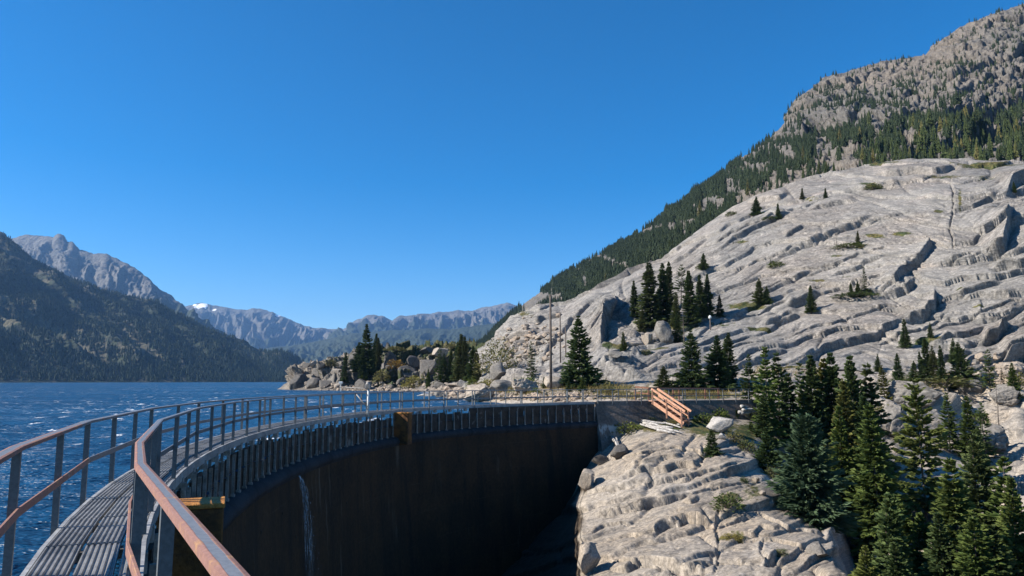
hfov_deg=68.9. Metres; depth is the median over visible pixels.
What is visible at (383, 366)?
boulder
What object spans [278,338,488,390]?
headland terrain
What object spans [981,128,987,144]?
conifer
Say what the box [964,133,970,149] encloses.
conifer
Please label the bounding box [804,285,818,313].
spruce tree
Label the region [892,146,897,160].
conifer
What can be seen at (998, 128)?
conifer
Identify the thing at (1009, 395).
boulder
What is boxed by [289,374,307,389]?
boulder
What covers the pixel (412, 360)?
boulder
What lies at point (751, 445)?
shrub
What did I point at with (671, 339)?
boulder
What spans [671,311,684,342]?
spruce tree
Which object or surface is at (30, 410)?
lake water
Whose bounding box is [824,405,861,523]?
spruce tree
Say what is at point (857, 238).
spruce tree
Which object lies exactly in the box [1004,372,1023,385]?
shrub
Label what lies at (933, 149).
conifer
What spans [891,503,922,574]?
spruce tree
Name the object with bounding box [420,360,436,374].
boulder
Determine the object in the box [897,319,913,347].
spruce tree
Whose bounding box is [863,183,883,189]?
shrub
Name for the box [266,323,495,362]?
wooded hill
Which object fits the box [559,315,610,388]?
spruce tree
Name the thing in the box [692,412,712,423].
shrub
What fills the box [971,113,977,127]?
conifer
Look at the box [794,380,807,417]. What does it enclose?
spruce tree
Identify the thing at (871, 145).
conifer
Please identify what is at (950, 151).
conifer
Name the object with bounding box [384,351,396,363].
boulder
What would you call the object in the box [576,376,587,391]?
spruce tree
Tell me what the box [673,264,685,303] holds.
spruce tree
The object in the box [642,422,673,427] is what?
driftwood log
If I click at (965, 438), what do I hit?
spruce tree
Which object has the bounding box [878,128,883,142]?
conifer
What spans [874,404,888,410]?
shrub
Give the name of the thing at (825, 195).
spruce tree
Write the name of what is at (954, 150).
conifer
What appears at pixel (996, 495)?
spruce tree
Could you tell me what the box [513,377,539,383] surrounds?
shrub
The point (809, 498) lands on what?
spruce tree
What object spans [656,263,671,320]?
spruce tree
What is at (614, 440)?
driftwood log
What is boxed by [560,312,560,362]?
wooden pole
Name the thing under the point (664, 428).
driftwood log
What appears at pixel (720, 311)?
spruce tree
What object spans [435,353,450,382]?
spruce tree
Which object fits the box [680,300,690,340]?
spruce tree
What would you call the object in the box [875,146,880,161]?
conifer
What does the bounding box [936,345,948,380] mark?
spruce tree
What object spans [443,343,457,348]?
shrub
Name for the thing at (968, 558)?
spruce tree
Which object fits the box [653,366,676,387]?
spruce tree
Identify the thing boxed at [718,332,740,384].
spruce tree
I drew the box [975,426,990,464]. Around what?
spruce tree
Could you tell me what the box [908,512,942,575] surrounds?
spruce tree
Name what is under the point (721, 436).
boulder
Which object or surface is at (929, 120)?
conifer
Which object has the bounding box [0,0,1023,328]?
sky
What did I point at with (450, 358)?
spruce tree
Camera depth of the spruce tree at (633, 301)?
131.49 m
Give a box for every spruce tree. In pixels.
[339,352,348,382]
[348,342,363,372]
[357,324,378,372]
[357,356,369,378]
[372,333,377,368]
[375,338,383,374]
[425,369,431,388]
[433,345,442,377]
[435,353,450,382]
[447,349,453,381]
[449,344,458,381]
[450,334,469,380]
[459,336,468,379]
[462,346,474,380]
[472,349,482,379]
[523,341,538,376]
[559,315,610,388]
[565,380,571,391]
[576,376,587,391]
[619,332,627,350]
[629,281,639,317]
[633,262,668,328]
[636,309,646,331]
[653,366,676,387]
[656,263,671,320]
[665,261,674,307]
[668,292,682,326]
[669,331,716,392]
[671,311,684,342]
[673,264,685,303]
[680,270,702,324]
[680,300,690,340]
[695,275,709,318]
[698,253,708,269]
[700,429,723,457]
[701,335,742,391]
[703,274,715,316]
[714,295,725,316]
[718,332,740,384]
[739,354,758,400]
[747,394,779,448]
[749,196,764,215]
[749,278,768,302]
[751,347,791,444]
[751,427,784,477]
[760,287,773,304]
[764,413,862,534]
[765,352,797,441]
[775,203,781,218]
[778,373,799,438]
[791,363,804,409]
[793,355,832,457]
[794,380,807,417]
[799,188,804,199]
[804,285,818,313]
[805,358,833,442]
[821,352,850,444]
[823,188,827,197]
[824,379,863,495]
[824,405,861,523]
[825,355,891,473]
[842,395,887,517]
[843,402,913,565]
[847,545,880,575]
[848,283,855,297]
[854,282,863,297]
[855,231,860,243]
[859,362,901,473]
[861,267,869,295]
[865,492,923,575]
[873,354,881,371]
[877,365,893,399]
[878,538,918,575]
[888,378,956,522]
[891,353,905,378]
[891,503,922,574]
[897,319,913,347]
[906,361,918,379]
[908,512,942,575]
[915,457,991,564]
[917,338,933,379]
[917,352,923,377]
[917,511,961,575]
[925,346,938,380]
[927,322,933,337]
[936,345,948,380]
[936,392,959,452]
[946,342,979,388]
[947,338,958,361]
[948,433,1004,556]
[951,395,978,456]
[951,512,1004,575]
[974,525,1021,575]
[975,403,1003,462]
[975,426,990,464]
[976,456,1023,570]
[978,349,997,391]
[991,373,1012,443]
[994,475,1023,575]
[1000,368,1005,383]
[1005,363,1023,399]
[1012,181,1016,192]
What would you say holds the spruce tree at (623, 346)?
on the granite hill at (942, 251)
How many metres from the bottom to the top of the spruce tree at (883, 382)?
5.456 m
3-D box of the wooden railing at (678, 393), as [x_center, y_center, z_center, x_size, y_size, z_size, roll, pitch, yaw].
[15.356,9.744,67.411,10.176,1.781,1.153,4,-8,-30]
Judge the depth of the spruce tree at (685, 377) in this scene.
81.58 m
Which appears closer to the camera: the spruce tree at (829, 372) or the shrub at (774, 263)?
the spruce tree at (829, 372)
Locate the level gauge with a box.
[339,381,370,416]
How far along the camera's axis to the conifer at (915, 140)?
342.63 m
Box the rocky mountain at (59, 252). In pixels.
[12,234,235,336]
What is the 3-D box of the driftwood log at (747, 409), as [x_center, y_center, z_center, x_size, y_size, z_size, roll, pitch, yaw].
[19.108,9.686,59.534,1.790,0.276,0.266,3,-8,-20]
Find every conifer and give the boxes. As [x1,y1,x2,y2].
[697,201,700,215]
[745,179,749,195]
[805,152,809,171]
[860,146,863,159]
[866,111,870,125]
[869,138,872,151]
[871,148,875,161]
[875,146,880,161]
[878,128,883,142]
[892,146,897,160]
[910,113,914,127]
[913,131,917,144]
[915,139,922,153]
[920,127,926,144]
[922,143,926,158]
[925,110,933,124]
[929,142,936,156]
[930,124,937,140]
[934,131,937,148]
[936,136,941,152]
[937,116,942,131]
[940,142,946,157]
[945,117,952,135]
[948,147,953,158]
[953,141,957,157]
[963,120,970,135]
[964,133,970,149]
[967,141,971,155]
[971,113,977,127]
[974,144,978,159]
[978,145,985,159]
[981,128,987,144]
[986,133,993,147]
[988,142,994,157]
[994,126,1002,139]
[999,145,1003,159]
[1001,117,1009,135]
[1007,145,1013,160]
[1012,141,1019,157]
[1014,128,1017,142]
[1015,118,1018,130]
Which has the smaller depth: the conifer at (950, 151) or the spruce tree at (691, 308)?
the spruce tree at (691, 308)
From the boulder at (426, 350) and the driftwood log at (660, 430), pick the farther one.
the boulder at (426, 350)
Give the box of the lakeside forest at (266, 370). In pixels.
[0,232,303,381]
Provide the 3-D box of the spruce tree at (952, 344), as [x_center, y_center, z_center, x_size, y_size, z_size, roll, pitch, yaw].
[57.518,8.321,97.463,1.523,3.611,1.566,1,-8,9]
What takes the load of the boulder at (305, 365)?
on the headland terrain at (394, 373)
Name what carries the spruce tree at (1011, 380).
on the rock terrain at (643, 507)
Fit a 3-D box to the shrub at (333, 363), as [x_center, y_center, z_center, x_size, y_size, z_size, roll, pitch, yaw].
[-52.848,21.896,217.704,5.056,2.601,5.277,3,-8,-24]
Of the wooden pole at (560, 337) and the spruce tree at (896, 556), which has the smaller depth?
the spruce tree at (896, 556)
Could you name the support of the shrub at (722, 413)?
on the rock terrain at (643, 507)
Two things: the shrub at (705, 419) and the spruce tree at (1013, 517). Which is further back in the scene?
the shrub at (705, 419)
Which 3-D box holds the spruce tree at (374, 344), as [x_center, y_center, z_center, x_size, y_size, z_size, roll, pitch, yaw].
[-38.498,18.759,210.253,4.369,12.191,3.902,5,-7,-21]
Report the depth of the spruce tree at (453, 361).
142.01 m
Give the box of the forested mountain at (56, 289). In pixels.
[0,231,300,382]
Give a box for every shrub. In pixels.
[324,359,337,367]
[372,368,390,381]
[382,346,406,350]
[385,359,405,369]
[400,375,423,388]
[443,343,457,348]
[465,376,477,384]
[478,378,491,384]
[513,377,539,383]
[599,382,616,394]
[611,421,640,433]
[664,419,679,425]
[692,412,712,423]
[709,492,747,511]
[712,407,729,417]
[721,533,742,540]
[725,211,736,216]
[725,430,746,443]
[737,439,757,452]
[740,476,748,483]
[762,216,778,220]
[765,467,781,478]
[766,261,784,267]
[776,549,788,556]
[828,291,879,297]
[830,242,866,248]
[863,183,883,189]
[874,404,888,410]
[886,376,908,382]
[919,375,981,388]
[972,410,989,423]
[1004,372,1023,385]
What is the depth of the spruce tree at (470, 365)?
124.54 m
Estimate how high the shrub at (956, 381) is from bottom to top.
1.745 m
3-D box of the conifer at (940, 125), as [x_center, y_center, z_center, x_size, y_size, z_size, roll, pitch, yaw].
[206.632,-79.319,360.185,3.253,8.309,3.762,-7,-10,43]
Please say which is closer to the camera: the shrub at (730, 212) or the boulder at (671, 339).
the boulder at (671, 339)
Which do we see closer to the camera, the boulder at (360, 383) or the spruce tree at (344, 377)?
the boulder at (360, 383)
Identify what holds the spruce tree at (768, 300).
on the granite hill at (942, 251)
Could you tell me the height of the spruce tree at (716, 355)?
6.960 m
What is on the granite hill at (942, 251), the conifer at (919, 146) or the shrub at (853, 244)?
the shrub at (853, 244)
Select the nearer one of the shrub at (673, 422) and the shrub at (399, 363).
the shrub at (673, 422)
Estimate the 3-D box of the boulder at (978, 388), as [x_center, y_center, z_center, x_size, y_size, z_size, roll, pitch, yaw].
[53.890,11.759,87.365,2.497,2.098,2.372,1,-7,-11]
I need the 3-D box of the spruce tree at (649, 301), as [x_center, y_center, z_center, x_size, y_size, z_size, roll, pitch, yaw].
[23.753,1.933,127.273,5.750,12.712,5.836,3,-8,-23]
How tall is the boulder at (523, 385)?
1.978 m
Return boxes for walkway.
[20,402,594,575]
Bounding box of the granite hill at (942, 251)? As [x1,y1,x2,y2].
[438,158,1023,388]
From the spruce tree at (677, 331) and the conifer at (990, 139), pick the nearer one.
the spruce tree at (677, 331)
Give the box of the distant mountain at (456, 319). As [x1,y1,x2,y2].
[318,303,515,340]
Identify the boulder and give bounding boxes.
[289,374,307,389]
[294,369,303,375]
[303,363,310,367]
[306,377,320,388]
[310,361,316,367]
[311,368,319,377]
[317,363,324,369]
[319,380,331,387]
[330,369,341,374]
[348,351,367,363]
[355,379,365,389]
[381,363,386,372]
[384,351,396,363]
[396,377,406,385]
[398,365,415,379]
[406,355,419,367]
[419,347,432,353]
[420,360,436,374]
[432,347,447,356]
[434,381,445,388]
[434,392,442,396]
[446,383,457,386]
[457,380,465,386]
[464,383,495,401]
[490,362,505,381]
[490,380,511,391]
[512,378,538,393]
[543,376,564,388]
[577,542,600,573]
[578,469,593,490]
[592,455,608,464]
[605,351,622,358]
[610,443,629,458]
[626,340,642,346]
[641,332,652,344]
[654,321,670,342]
[669,335,673,343]
[706,416,733,432]
[717,433,725,438]
[752,477,759,481]
[769,500,774,506]
[806,541,829,557]
[878,380,943,407]
[879,404,909,437]
[957,380,985,394]
[979,423,1008,451]
[988,384,1021,406]
[997,362,1023,371]
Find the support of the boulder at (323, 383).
on the headland terrain at (394, 373)
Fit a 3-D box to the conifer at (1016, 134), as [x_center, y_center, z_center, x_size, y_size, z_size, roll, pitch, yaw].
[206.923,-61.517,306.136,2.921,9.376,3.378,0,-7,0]
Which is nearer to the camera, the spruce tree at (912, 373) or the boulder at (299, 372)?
the spruce tree at (912, 373)
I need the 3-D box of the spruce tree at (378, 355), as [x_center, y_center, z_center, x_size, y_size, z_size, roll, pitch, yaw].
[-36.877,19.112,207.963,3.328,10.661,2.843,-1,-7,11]
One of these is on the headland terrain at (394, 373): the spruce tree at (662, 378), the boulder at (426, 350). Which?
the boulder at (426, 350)
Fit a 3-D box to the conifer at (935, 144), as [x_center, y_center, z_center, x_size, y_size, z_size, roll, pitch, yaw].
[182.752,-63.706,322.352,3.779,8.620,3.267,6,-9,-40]
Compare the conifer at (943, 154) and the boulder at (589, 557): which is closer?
the boulder at (589, 557)
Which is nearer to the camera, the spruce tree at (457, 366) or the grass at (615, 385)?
the grass at (615, 385)
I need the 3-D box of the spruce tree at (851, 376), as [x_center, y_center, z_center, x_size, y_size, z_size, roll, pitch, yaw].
[25.826,11.231,55.995,5.181,12.556,4.344,4,-8,-29]
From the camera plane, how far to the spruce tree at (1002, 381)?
85.58 m
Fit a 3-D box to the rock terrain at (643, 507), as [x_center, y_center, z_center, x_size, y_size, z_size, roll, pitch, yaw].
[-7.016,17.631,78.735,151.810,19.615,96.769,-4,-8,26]
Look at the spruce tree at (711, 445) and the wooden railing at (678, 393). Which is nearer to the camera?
the spruce tree at (711, 445)
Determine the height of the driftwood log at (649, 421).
0.323 m
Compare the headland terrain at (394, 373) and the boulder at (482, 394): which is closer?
the boulder at (482, 394)
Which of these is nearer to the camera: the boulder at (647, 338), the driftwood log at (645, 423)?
the driftwood log at (645, 423)
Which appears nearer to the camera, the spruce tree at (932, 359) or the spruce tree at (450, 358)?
the spruce tree at (932, 359)
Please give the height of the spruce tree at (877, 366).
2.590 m
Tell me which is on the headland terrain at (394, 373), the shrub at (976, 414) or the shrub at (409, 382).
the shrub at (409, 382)
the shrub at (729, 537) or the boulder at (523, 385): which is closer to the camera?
the shrub at (729, 537)
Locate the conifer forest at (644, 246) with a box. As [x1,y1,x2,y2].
[476,2,1023,343]
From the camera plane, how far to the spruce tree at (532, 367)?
101.82 m
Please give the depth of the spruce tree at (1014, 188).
143.52 m
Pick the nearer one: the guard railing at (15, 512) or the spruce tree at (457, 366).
the guard railing at (15, 512)
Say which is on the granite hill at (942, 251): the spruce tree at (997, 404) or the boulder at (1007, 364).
the boulder at (1007, 364)
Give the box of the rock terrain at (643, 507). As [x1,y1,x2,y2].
[453,365,1023,575]
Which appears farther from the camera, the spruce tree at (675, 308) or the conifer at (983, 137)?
the conifer at (983, 137)
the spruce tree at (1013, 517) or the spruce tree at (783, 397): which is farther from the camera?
the spruce tree at (783, 397)
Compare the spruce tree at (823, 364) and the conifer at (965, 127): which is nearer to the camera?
the spruce tree at (823, 364)
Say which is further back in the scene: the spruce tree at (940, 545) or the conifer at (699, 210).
the conifer at (699, 210)
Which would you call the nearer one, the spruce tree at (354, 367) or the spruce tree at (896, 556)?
the spruce tree at (896, 556)
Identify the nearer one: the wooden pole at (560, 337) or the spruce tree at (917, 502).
the spruce tree at (917, 502)
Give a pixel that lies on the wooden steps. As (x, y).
(679, 418)
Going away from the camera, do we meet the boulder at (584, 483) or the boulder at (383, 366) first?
the boulder at (584, 483)
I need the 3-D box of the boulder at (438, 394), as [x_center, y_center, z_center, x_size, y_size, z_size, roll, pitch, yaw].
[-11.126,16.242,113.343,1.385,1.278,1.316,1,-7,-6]
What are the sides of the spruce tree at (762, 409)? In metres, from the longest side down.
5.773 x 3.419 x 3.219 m
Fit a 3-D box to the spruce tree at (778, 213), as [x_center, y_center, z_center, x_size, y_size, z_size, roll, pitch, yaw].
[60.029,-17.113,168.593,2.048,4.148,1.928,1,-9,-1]
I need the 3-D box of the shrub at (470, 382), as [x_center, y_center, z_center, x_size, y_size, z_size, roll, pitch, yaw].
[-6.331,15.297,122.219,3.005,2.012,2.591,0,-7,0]
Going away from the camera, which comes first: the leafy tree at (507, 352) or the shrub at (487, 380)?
the shrub at (487, 380)
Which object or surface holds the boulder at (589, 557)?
on the rock terrain at (643, 507)
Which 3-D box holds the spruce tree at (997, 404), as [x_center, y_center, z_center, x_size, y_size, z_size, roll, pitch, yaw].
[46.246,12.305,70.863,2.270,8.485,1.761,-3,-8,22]
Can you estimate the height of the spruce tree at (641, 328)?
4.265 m
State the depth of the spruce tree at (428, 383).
177.54 m
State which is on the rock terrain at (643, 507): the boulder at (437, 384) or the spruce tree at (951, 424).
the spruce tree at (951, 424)
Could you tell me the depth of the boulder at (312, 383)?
204.97 m
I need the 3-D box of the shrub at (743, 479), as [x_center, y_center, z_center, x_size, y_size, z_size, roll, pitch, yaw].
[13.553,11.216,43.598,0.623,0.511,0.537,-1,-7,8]
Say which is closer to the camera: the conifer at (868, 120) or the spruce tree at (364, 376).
the spruce tree at (364, 376)
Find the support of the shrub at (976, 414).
on the rock terrain at (643, 507)
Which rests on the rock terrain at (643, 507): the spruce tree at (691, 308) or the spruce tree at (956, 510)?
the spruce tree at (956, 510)
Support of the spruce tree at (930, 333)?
on the granite hill at (942, 251)
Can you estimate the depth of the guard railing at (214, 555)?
4.84 m
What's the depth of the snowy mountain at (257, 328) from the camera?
8158.73 m
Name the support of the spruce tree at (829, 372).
on the rock terrain at (643, 507)
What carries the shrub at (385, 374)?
on the headland terrain at (394, 373)
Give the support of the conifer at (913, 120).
on the mountainside hill at (976, 47)
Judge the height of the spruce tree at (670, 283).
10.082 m
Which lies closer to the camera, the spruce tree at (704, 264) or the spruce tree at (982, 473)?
the spruce tree at (982, 473)
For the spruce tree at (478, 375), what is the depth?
122.50 m
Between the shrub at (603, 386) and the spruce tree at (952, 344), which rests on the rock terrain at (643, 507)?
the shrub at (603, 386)
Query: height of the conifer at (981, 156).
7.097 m
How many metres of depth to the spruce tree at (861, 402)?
54.14 m
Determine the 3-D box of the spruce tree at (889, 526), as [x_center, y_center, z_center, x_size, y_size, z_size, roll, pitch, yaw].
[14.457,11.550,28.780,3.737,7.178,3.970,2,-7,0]
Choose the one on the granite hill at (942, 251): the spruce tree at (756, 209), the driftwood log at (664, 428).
the spruce tree at (756, 209)
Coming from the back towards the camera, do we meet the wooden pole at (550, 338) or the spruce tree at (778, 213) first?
the spruce tree at (778, 213)
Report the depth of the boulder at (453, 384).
132.59 m
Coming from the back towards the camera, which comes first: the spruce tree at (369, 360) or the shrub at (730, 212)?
the spruce tree at (369, 360)
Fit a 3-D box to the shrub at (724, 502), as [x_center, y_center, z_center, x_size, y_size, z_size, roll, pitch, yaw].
[11.346,11.204,39.123,2.034,1.052,1.754,-1,-7,8]
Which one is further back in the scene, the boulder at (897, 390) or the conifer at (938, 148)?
the conifer at (938, 148)
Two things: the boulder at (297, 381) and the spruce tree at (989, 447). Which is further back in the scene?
the boulder at (297, 381)
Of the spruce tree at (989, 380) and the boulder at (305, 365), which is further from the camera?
the boulder at (305, 365)
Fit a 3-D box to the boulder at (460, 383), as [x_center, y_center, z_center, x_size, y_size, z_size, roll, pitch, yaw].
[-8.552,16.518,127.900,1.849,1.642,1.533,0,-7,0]
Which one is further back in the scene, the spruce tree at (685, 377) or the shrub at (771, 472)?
the spruce tree at (685, 377)
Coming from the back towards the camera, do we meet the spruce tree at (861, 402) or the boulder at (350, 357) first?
the boulder at (350, 357)
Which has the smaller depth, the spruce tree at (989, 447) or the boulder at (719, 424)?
the boulder at (719, 424)
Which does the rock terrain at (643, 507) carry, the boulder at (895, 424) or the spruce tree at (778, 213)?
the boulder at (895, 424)
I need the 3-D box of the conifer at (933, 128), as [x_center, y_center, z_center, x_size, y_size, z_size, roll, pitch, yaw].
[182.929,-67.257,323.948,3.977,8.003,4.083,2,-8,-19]
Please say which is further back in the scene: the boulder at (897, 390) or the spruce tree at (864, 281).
the spruce tree at (864, 281)
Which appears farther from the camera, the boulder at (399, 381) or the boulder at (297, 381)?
the boulder at (297, 381)
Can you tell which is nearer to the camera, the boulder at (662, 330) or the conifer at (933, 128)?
the boulder at (662, 330)
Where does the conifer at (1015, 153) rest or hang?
on the mountainside hill at (976, 47)
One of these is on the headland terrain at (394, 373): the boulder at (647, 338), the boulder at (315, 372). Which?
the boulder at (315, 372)
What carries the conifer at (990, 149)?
on the mountainside hill at (976, 47)
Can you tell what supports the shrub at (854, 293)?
on the granite hill at (942, 251)
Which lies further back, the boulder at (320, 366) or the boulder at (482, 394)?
the boulder at (320, 366)
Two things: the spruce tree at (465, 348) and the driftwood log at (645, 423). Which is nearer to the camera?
the driftwood log at (645, 423)
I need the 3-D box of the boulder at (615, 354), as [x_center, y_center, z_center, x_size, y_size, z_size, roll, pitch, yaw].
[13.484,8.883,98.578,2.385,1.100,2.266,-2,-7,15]
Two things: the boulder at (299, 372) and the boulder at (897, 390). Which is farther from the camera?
the boulder at (299, 372)
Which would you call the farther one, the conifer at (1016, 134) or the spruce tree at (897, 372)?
the conifer at (1016, 134)
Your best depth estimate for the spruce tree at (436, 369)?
165.75 m
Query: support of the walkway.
on the dam
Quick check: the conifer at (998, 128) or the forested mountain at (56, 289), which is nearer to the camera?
the conifer at (998, 128)
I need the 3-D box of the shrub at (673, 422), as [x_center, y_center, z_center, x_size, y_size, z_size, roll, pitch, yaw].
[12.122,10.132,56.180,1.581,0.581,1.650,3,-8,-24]
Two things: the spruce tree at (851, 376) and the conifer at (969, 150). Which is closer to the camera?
the spruce tree at (851, 376)
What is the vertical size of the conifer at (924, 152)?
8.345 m
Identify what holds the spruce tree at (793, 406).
on the rock terrain at (643, 507)
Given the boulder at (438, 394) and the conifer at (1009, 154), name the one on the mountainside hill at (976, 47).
the conifer at (1009, 154)
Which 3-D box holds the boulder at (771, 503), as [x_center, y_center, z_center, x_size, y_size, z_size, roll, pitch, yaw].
[14.300,11.884,41.221,0.456,0.405,0.446,1,-7,-10]
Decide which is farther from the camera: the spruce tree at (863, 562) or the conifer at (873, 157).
the conifer at (873, 157)
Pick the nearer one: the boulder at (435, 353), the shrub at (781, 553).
the shrub at (781, 553)
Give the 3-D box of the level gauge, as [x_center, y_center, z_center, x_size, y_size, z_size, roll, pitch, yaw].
[-8.098,5.608,37.787,0.453,1.745,3.163,6,-9,-40]
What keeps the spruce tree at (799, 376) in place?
on the rock terrain at (643, 507)
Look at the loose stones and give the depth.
121.15 m
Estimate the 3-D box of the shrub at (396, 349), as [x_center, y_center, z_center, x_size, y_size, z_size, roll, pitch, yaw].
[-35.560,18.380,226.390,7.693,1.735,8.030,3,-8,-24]
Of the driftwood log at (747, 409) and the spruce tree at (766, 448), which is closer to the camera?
the spruce tree at (766, 448)
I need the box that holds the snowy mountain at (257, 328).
[185,303,342,349]
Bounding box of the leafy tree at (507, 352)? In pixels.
[475,337,521,373]
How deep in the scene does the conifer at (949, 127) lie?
335.71 m
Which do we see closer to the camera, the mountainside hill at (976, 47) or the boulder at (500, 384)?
the boulder at (500, 384)
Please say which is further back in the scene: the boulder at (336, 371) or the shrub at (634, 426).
the boulder at (336, 371)
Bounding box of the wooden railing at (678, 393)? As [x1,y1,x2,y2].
[634,386,718,399]
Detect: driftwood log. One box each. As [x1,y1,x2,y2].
[611,436,617,445]
[641,419,665,423]
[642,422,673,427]
[646,424,677,430]
[656,428,675,433]
[740,411,756,414]
[741,408,754,410]
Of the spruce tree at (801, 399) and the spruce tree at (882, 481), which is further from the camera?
the spruce tree at (801, 399)
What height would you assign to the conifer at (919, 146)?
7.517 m
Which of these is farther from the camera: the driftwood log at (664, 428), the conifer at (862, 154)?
the conifer at (862, 154)
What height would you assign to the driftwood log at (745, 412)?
0.403 m
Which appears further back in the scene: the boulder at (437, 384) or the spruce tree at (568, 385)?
the boulder at (437, 384)
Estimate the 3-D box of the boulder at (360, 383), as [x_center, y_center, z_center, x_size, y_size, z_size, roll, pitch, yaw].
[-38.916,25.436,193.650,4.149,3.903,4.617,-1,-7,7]
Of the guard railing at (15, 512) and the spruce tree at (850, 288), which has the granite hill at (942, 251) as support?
the spruce tree at (850, 288)
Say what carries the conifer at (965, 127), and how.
on the mountainside hill at (976, 47)
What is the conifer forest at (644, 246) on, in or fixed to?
on the mountainside hill at (976, 47)
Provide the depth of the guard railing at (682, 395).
58.23 m
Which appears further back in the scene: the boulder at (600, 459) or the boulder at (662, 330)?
the boulder at (662, 330)
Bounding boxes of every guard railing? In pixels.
[0,389,566,575]
[125,389,582,575]
[583,389,685,401]
[597,389,749,404]
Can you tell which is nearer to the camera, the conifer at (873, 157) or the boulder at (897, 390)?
the boulder at (897, 390)
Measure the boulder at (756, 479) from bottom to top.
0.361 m
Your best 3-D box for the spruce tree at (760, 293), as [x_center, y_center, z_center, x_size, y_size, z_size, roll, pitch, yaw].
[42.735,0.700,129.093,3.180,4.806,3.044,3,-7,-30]
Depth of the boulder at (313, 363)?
223.62 m
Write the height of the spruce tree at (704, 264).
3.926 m
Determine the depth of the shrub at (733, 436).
51.70 m
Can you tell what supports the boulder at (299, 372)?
on the headland terrain at (394, 373)
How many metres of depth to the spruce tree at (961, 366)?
89.44 m
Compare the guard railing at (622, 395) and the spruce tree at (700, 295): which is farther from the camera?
the spruce tree at (700, 295)
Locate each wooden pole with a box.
[549,294,551,390]
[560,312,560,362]
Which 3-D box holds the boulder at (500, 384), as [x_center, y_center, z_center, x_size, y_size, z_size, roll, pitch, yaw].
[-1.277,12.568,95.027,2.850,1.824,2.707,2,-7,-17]
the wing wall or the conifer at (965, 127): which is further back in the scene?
the conifer at (965, 127)
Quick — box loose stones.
[295,313,1023,401]
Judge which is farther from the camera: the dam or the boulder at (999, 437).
the boulder at (999, 437)
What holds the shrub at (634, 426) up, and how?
on the rock terrain at (643, 507)
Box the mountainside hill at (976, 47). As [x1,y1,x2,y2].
[496,4,1023,329]
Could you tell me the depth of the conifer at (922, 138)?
324.93 m
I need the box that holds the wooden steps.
[648,388,691,426]
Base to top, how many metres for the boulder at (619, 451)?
0.964 m
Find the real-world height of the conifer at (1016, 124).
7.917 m
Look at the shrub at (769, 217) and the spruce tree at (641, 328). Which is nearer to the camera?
the spruce tree at (641, 328)
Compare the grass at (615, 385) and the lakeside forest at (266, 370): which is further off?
the lakeside forest at (266, 370)
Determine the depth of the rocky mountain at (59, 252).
4668.05 m
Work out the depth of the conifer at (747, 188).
399.25 m
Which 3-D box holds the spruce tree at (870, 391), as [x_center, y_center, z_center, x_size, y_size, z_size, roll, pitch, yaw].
[27.527,11.322,57.145,3.984,11.348,3.955,2,-7,-12]
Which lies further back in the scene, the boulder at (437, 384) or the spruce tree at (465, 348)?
the boulder at (437, 384)
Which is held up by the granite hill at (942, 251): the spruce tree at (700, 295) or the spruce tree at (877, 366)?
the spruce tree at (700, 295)
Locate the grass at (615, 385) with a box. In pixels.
[465,363,1023,400]
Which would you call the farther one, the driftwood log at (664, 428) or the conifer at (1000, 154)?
the conifer at (1000, 154)
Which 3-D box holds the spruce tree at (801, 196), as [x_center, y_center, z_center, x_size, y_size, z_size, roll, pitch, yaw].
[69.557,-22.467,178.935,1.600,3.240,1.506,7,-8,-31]
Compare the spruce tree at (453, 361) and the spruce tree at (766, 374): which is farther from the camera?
the spruce tree at (453, 361)
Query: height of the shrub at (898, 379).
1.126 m
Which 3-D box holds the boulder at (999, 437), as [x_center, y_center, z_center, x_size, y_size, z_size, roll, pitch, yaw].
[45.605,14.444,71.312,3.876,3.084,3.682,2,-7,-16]
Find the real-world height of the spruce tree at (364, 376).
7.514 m
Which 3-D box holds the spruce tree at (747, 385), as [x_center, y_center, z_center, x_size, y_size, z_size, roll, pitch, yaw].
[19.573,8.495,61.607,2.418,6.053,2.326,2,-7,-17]
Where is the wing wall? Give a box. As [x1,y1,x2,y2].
[593,399,759,451]
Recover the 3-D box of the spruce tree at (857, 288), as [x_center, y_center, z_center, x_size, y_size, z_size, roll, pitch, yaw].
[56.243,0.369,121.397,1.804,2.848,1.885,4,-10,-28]
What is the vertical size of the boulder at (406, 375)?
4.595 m
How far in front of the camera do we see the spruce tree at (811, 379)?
58.93 m
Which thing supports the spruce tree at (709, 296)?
on the granite hill at (942, 251)
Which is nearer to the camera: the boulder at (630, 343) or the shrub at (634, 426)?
the shrub at (634, 426)
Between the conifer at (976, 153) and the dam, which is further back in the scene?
the conifer at (976, 153)
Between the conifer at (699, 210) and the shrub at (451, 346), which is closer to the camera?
the shrub at (451, 346)
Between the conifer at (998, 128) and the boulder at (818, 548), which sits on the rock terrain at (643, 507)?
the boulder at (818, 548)
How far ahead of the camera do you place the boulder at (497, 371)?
111.90 m
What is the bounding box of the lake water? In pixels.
[0,382,578,575]
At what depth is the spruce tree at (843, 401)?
55.07 m
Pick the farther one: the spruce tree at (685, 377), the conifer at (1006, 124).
the conifer at (1006, 124)
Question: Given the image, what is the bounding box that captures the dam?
[144,404,597,575]
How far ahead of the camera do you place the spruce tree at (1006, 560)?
26.81 m
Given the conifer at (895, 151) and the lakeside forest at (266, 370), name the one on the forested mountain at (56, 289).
the lakeside forest at (266, 370)
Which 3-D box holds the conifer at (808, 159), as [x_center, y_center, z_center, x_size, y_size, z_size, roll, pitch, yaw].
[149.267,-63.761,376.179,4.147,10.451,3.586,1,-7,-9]
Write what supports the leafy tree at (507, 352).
on the granite hill at (942, 251)
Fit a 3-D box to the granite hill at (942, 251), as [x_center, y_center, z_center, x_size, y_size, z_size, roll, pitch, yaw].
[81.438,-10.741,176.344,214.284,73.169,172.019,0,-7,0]

